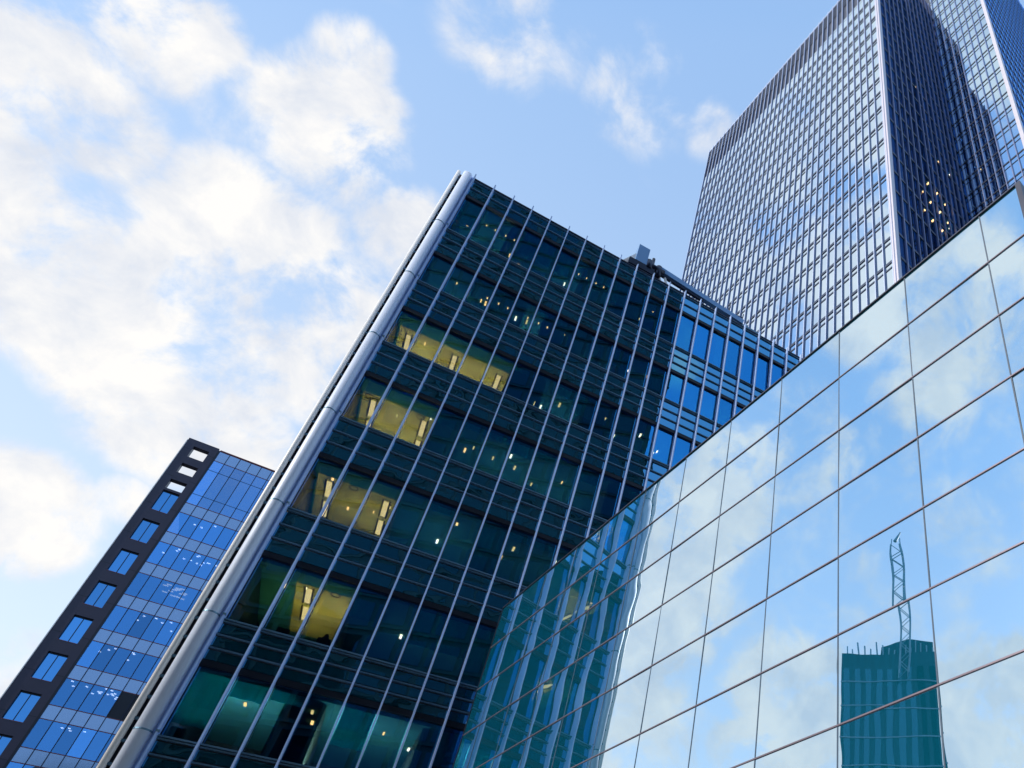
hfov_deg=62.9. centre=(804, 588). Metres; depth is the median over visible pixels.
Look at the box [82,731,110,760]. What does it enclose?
window
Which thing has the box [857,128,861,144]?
window
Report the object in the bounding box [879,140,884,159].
window
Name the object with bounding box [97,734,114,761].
window
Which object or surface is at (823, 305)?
window
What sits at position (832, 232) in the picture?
window
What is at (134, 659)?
window
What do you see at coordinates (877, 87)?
window
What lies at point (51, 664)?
window
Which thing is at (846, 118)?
window
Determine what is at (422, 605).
window
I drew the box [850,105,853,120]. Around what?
window
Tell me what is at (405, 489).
window
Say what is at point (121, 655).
window
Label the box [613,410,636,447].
window
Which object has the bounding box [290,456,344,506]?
window
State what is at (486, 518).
window
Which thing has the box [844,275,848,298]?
window
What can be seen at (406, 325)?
window
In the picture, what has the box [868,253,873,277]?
window
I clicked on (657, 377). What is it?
window
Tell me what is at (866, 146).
window
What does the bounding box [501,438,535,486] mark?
window
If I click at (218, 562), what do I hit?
window
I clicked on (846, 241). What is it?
window
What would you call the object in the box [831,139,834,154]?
window
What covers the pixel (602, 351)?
window
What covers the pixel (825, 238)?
window
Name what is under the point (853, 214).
window
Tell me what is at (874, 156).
window
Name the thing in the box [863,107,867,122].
window
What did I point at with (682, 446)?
window
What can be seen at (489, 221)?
window
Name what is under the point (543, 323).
window
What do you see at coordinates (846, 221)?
window
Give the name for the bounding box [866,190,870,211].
window
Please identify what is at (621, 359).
window
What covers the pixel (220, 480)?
window
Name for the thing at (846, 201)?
window
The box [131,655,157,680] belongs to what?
window
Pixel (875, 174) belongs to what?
window
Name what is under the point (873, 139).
window
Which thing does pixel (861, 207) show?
window
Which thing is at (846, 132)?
window
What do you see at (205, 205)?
sky
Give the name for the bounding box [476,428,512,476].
window
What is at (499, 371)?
window
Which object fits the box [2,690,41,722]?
window
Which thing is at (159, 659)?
window
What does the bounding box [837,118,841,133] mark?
window
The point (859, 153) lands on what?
window
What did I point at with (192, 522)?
window
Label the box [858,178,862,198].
window
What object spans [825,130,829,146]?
window
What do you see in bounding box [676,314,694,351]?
window
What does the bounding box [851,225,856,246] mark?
window
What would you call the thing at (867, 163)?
window
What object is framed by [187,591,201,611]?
window
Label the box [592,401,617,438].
window
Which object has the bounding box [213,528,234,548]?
window
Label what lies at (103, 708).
window
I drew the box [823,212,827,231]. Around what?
window
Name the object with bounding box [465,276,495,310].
window
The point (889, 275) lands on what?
windows
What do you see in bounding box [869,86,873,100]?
window
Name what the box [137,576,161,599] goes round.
window
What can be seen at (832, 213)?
window
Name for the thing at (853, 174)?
window
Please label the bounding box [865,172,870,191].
window
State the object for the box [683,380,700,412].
window
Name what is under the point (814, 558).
glass building
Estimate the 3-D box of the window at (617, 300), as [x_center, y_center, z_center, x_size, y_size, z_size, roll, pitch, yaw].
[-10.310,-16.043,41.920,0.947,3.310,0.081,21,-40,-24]
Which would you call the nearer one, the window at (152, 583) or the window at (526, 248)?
the window at (526, 248)
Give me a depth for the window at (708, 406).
41.73 m
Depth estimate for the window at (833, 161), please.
95.98 m
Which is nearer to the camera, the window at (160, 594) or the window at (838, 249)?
the window at (160, 594)
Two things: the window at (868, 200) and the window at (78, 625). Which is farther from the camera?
the window at (868, 200)
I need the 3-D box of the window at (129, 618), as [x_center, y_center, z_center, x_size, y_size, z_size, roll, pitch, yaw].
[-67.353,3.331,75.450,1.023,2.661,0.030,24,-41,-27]
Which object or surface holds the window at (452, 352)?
in the office block
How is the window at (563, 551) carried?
in the office block
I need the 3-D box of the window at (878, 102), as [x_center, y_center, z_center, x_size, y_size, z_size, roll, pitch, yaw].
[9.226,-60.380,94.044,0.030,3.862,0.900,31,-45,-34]
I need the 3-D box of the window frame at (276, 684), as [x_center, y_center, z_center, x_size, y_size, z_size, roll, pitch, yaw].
[-16.247,4.115,23.367,0.947,2.360,0.080,22,-40,-25]
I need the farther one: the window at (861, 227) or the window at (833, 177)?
the window at (833, 177)
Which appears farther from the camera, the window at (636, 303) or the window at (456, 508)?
the window at (636, 303)
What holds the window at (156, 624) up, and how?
in the apartment tower
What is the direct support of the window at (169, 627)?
in the apartment tower
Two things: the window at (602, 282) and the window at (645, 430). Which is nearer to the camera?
the window at (645, 430)
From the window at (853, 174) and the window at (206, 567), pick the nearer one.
the window at (206, 567)
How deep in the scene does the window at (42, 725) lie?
67.73 m
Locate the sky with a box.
[0,0,1023,696]
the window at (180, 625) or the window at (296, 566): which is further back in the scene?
the window at (180, 625)
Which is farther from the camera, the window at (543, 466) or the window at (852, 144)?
the window at (852, 144)
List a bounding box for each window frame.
[242,684,308,757]
[284,694,463,767]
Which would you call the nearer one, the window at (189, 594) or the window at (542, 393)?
the window at (542, 393)
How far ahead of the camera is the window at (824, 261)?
84.33 m
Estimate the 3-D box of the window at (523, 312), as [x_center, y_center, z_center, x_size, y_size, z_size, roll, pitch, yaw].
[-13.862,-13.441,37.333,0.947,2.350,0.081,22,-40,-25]
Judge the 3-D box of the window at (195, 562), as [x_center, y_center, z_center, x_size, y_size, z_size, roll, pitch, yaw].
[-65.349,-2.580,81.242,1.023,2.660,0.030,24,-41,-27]
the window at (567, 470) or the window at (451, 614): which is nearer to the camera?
the window at (451, 614)
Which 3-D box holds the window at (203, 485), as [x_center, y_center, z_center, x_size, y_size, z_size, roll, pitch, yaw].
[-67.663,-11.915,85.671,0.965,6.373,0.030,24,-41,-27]
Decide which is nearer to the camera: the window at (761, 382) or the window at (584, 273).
the window at (584, 273)
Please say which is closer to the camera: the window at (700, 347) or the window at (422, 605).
the window at (422, 605)
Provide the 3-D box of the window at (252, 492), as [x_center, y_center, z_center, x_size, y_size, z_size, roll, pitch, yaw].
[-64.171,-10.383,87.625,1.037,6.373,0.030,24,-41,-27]
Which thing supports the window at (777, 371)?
in the office block
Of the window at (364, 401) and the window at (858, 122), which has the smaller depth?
the window at (364, 401)
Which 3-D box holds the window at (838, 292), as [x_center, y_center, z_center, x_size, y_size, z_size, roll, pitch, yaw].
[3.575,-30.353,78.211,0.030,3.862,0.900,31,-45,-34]
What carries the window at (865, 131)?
in the skyscraper
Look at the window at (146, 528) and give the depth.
80.18 m
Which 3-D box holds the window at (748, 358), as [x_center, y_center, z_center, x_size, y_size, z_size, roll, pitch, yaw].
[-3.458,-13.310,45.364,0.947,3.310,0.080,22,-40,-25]
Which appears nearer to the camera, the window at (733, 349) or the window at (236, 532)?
the window at (733, 349)
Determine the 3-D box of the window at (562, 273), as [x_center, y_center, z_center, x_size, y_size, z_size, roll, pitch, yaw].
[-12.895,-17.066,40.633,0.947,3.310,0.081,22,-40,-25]
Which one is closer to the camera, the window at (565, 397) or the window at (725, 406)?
the window at (565, 397)
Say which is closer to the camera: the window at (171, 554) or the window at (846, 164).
the window at (171, 554)
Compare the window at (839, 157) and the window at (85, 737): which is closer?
the window at (85, 737)
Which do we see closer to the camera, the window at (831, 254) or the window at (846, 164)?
the window at (831, 254)
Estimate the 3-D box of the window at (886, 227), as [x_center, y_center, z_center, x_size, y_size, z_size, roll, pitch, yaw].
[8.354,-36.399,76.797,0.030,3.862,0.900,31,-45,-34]
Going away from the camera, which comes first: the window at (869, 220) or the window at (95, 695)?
the window at (95, 695)
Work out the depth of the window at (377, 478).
28.81 m
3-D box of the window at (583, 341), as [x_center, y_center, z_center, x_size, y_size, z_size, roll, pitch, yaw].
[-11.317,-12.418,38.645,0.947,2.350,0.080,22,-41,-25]
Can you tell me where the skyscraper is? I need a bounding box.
[679,0,1023,358]
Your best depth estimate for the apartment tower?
75.50 m
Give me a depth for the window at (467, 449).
32.10 m
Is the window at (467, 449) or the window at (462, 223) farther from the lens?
the window at (462, 223)
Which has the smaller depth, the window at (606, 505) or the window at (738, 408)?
the window at (606, 505)
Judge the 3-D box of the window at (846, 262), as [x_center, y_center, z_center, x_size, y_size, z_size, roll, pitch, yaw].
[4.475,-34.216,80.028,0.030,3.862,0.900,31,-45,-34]
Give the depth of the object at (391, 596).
26.90 m
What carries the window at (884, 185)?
in the skyscraper
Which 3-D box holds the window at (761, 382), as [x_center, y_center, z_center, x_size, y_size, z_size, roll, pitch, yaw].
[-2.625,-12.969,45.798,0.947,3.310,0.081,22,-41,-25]
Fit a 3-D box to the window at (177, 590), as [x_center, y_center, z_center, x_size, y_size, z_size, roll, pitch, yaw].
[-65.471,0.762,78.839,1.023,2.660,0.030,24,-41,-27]
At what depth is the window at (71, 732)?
68.70 m
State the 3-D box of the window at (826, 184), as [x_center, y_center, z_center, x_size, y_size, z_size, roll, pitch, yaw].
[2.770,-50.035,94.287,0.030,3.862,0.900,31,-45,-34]
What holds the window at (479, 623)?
in the office block
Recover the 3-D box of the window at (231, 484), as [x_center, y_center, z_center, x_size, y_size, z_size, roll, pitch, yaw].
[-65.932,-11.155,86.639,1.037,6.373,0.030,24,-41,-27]
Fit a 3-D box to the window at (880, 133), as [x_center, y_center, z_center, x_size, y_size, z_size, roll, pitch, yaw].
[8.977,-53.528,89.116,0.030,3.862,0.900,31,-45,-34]
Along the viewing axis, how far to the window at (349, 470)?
28.59 m
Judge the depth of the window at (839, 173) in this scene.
92.92 m
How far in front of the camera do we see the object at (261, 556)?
25.08 m
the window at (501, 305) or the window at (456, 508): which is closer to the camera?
the window at (456, 508)
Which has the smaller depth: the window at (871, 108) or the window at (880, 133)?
the window at (880, 133)
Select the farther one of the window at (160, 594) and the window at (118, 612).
the window at (160, 594)
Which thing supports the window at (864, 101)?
in the skyscraper
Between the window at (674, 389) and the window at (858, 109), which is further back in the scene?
the window at (858, 109)
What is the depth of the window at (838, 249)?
83.09 m
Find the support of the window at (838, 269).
in the skyscraper
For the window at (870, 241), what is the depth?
78.09 m
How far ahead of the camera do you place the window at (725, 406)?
42.24 m
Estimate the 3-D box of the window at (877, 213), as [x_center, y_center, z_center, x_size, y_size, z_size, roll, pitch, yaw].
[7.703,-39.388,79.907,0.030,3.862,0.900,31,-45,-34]
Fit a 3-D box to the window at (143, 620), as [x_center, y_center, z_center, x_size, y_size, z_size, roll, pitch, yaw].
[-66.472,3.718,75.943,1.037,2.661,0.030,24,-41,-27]
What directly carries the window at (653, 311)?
in the office block
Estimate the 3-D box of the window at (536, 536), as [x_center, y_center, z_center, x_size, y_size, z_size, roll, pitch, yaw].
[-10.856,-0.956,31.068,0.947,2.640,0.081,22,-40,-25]
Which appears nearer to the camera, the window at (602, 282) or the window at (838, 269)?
the window at (602, 282)
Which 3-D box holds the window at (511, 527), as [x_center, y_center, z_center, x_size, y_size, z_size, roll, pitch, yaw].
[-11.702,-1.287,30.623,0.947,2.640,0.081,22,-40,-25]
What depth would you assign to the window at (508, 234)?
39.33 m
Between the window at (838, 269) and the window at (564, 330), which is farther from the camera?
the window at (838, 269)
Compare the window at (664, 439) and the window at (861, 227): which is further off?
the window at (861, 227)
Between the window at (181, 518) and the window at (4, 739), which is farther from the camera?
the window at (181, 518)
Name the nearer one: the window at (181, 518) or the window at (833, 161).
the window at (181, 518)
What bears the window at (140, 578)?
in the apartment tower
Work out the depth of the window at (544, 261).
40.21 m
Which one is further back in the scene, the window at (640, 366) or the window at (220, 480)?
the window at (220, 480)
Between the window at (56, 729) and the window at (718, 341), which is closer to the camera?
the window at (718, 341)
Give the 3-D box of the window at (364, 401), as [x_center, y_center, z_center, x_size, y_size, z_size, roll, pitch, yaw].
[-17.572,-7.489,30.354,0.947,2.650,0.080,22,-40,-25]
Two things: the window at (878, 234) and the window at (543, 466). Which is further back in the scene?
the window at (878, 234)
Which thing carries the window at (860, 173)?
in the skyscraper
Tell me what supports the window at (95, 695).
in the apartment tower
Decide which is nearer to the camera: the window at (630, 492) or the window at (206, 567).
the window at (630, 492)
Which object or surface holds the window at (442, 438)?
in the office block
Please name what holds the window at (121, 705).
in the apartment tower
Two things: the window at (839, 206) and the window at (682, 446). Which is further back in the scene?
the window at (839, 206)
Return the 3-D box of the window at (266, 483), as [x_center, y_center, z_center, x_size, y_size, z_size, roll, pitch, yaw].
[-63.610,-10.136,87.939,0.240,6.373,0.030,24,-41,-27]
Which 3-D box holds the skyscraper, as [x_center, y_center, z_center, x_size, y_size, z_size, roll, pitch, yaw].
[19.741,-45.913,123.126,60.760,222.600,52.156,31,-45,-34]
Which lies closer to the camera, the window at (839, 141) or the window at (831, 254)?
the window at (831, 254)
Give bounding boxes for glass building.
[452,180,1023,767]
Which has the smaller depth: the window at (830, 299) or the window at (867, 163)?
the window at (830, 299)
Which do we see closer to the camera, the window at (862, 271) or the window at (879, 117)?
the window at (862, 271)
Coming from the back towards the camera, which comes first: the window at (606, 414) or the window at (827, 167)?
the window at (827, 167)
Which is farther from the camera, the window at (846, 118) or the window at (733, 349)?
the window at (846, 118)
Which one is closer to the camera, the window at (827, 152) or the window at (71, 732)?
the window at (71, 732)
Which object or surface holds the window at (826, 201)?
in the skyscraper
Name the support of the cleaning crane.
on the office block
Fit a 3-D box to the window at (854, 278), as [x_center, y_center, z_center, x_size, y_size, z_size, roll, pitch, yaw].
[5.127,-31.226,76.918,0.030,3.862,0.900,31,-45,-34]
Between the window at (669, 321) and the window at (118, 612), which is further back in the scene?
the window at (118, 612)
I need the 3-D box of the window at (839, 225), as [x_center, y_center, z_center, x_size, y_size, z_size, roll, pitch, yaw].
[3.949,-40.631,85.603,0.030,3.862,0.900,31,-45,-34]
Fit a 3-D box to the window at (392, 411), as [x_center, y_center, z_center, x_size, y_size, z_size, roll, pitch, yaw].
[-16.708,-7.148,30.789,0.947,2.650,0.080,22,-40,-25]
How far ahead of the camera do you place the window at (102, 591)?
75.37 m
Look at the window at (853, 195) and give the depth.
86.65 m
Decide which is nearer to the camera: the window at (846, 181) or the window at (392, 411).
the window at (392, 411)
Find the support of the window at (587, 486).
in the office block
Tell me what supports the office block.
on the ground
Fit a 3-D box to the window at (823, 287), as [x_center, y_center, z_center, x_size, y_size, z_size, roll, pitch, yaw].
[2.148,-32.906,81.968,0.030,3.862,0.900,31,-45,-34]
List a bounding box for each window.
[0,734,12,754]
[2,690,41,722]
[6,762,23,767]
[21,718,52,748]
[23,765,39,767]
[31,652,67,681]
[36,722,66,751]
[50,678,78,706]
[51,725,81,754]
[59,615,92,643]
[64,682,92,709]
[67,728,96,757]
[76,641,103,667]
[79,685,107,712]
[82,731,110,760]
[83,581,116,608]
[90,644,117,670]
[93,689,121,716]
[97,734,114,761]
[101,605,126,630]
[104,648,130,674]
[107,692,134,719]
[108,549,138,574]
[114,609,140,633]
[118,651,144,677]
[121,695,138,720]
[125,572,148,596]
[127,613,152,637]
[129,519,158,543]
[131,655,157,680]
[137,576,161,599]
[140,616,165,641]
[145,658,160,681]
[147,541,169,563]
[149,580,173,603]
[150,490,178,513]
[154,620,178,644]
[158,545,181,567]
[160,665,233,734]
[163,584,185,607]
[166,624,181,645]
[167,512,189,533]
[170,549,193,571]
[175,587,198,610]
[178,516,200,537]
[183,553,205,575]
[187,461,223,504]
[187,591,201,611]
[190,520,212,541]
[195,557,216,578]
[197,465,233,508]
[202,524,223,545]
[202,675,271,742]
[207,560,219,579]
[209,469,244,512]
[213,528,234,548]
[220,473,255,516]
[225,531,237,549]
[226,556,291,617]
[231,477,265,520]
[243,481,268,521]
[263,566,325,627]
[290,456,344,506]
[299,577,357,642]
[322,467,373,517]
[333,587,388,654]
[341,375,388,425]
[353,478,402,536]
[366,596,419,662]
[370,385,414,435]
[383,489,430,545]
[385,309,422,349]
[397,396,440,446]
[398,605,448,672]
[410,320,446,360]
[412,499,457,556]
[419,254,452,288]
[424,407,465,456]
[430,614,476,680]
[435,332,470,371]
[440,508,483,564]
[442,265,474,299]
[448,197,482,236]
[450,417,489,466]
[459,342,493,381]
[460,623,495,680]
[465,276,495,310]
[468,518,508,574]
[469,208,502,247]
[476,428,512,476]
[482,352,515,391]
[487,286,516,320]
[490,219,522,258]
[495,527,533,583]
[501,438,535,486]
[505,362,536,401]
[508,296,537,330]
[510,229,541,268]
[525,447,558,495]
[528,372,557,411]
[529,307,557,340]
[530,239,559,278]
[536,536,557,567]
[548,456,579,504]
[550,249,577,288]
[550,317,576,350]
[550,382,578,420]
[557,546,570,558]
[569,260,595,298]
[570,326,594,359]
[571,392,598,429]
[572,466,600,512]
[587,269,612,307]
[590,336,613,368]
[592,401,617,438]
[594,474,621,519]
[606,278,629,316]
[609,345,631,378]
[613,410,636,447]
[618,483,641,511]
[624,287,646,325]
[628,354,649,386]
[633,419,655,455]
[641,297,662,334]
[647,363,666,395]
[652,428,673,464]
[659,306,679,342]
[665,372,683,404]
[672,436,691,466]
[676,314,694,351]
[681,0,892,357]
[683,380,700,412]
[692,323,710,360]
[700,389,716,420]
[708,331,725,367]
[717,397,733,424]
[724,340,740,375]
[735,405,742,414]
[740,348,754,383]
[755,356,768,390]
[771,363,783,384]
[821,272,826,295]
[821,295,825,318]
[822,231,826,251]
[822,251,826,272]
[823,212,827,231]
[824,176,828,194]
[824,194,827,211]
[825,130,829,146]
[825,146,828,160]
[825,161,828,176]
[828,288,833,312]
[829,225,833,245]
[829,245,833,265]
[829,266,833,288]
[830,171,834,188]
[830,187,834,205]
[830,205,834,224]
[831,124,835,139]
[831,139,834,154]
[831,155,834,170]
[836,238,840,259]
[836,259,840,281]
[836,282,840,305]
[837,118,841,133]
[837,132,841,148]
[837,148,841,164]
[837,164,841,181]
[837,181,841,199]
[837,199,840,217]
[837,218,840,237]
[844,112,847,126]
[844,126,847,141]
[844,142,847,157]
[844,158,847,174]
[844,175,847,192]
[844,193,848,211]
[844,211,848,231]
[844,231,848,252]
[844,252,848,275]
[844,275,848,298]
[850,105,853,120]
[850,120,853,135]
[850,134,854,151]
[850,151,854,168]
[850,168,854,185]
[851,185,855,204]
[851,204,855,224]
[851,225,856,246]
[851,245,856,268]
[852,268,857,292]
[856,99,860,114]
[856,113,860,128]
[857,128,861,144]
[857,144,861,162]
[857,161,862,179]
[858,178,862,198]
[858,198,863,217]
[859,217,863,239]
[859,238,864,261]
[860,261,865,285]
[862,92,866,107]
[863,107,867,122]
[863,121,867,138]
[864,137,868,155]
[864,154,869,172]
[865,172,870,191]
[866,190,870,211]
[866,210,871,232]
[867,231,872,254]
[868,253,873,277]
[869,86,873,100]
[869,100,873,115]
[870,114,874,131]
[871,130,875,148]
[871,148,876,165]
[872,165,877,184]
[873,184,878,203]
[874,203,879,224]
[875,78,879,93]
[875,224,881,247]
[876,93,880,108]
[876,246,882,271]
[877,107,881,125]
[878,123,882,141]
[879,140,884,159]
[880,157,885,176]
[881,176,886,196]
[882,196,888,217]
[883,217,889,240]
[884,240,891,263]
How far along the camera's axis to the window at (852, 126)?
96.63 m
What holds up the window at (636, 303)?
in the office block
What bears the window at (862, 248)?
in the skyscraper
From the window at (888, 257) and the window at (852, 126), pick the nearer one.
the window at (888, 257)
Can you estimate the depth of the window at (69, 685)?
70.14 m
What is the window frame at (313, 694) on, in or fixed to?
in the office block
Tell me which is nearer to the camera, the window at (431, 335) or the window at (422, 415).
the window at (422, 415)
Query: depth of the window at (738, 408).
42.98 m
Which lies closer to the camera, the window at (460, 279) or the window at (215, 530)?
the window at (460, 279)
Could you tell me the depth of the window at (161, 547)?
79.77 m
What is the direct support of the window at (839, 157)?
in the skyscraper
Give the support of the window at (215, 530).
in the apartment tower
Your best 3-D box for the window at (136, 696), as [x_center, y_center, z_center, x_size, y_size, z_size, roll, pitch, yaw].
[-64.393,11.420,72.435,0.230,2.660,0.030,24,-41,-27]
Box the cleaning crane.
[623,244,743,323]
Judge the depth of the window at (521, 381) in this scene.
35.22 m
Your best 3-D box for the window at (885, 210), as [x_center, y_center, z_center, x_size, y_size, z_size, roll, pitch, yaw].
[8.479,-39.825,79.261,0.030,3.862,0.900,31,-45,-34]
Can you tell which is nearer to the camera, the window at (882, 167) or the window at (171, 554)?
the window at (171, 554)
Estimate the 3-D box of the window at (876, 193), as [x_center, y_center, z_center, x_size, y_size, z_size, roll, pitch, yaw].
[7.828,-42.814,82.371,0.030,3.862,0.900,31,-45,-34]
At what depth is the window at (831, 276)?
81.20 m
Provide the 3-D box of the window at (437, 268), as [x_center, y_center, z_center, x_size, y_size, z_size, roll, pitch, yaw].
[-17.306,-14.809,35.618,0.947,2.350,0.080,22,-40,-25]
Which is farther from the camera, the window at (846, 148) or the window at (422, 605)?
the window at (846, 148)
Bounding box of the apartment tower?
[0,438,274,767]
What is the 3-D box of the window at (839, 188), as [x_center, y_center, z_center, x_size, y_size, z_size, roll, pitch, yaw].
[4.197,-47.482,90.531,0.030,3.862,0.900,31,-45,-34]
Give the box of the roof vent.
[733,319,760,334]
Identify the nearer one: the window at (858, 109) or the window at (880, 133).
the window at (880, 133)
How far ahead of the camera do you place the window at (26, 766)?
66.47 m
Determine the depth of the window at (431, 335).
33.50 m
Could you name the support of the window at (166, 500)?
in the apartment tower
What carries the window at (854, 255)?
in the skyscraper
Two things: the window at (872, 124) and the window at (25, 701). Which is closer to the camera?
the window at (25, 701)
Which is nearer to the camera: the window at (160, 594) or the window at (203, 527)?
the window at (160, 594)
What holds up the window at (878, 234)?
in the skyscraper
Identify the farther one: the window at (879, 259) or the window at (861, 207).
the window at (861, 207)
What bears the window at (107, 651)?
in the apartment tower
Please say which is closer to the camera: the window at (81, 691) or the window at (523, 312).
the window at (523, 312)
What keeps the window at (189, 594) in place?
in the apartment tower
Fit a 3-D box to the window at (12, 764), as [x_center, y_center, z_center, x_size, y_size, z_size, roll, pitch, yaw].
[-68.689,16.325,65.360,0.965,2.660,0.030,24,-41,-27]
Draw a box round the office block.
[96,170,802,767]
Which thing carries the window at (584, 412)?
in the office block
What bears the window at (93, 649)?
in the apartment tower
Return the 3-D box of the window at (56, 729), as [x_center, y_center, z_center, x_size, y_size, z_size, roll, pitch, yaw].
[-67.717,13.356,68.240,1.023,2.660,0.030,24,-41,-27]
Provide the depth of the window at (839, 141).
97.95 m
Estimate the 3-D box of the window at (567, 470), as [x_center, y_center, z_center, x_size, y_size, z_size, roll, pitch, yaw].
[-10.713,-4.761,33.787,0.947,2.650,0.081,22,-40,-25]
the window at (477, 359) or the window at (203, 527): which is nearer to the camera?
the window at (477, 359)
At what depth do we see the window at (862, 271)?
76.11 m
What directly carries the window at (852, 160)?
in the skyscraper
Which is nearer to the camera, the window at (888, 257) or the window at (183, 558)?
the window at (888, 257)
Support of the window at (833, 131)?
in the skyscraper
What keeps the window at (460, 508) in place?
in the office block
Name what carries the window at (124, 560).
in the apartment tower
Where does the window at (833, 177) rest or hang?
in the skyscraper
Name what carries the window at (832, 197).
in the skyscraper

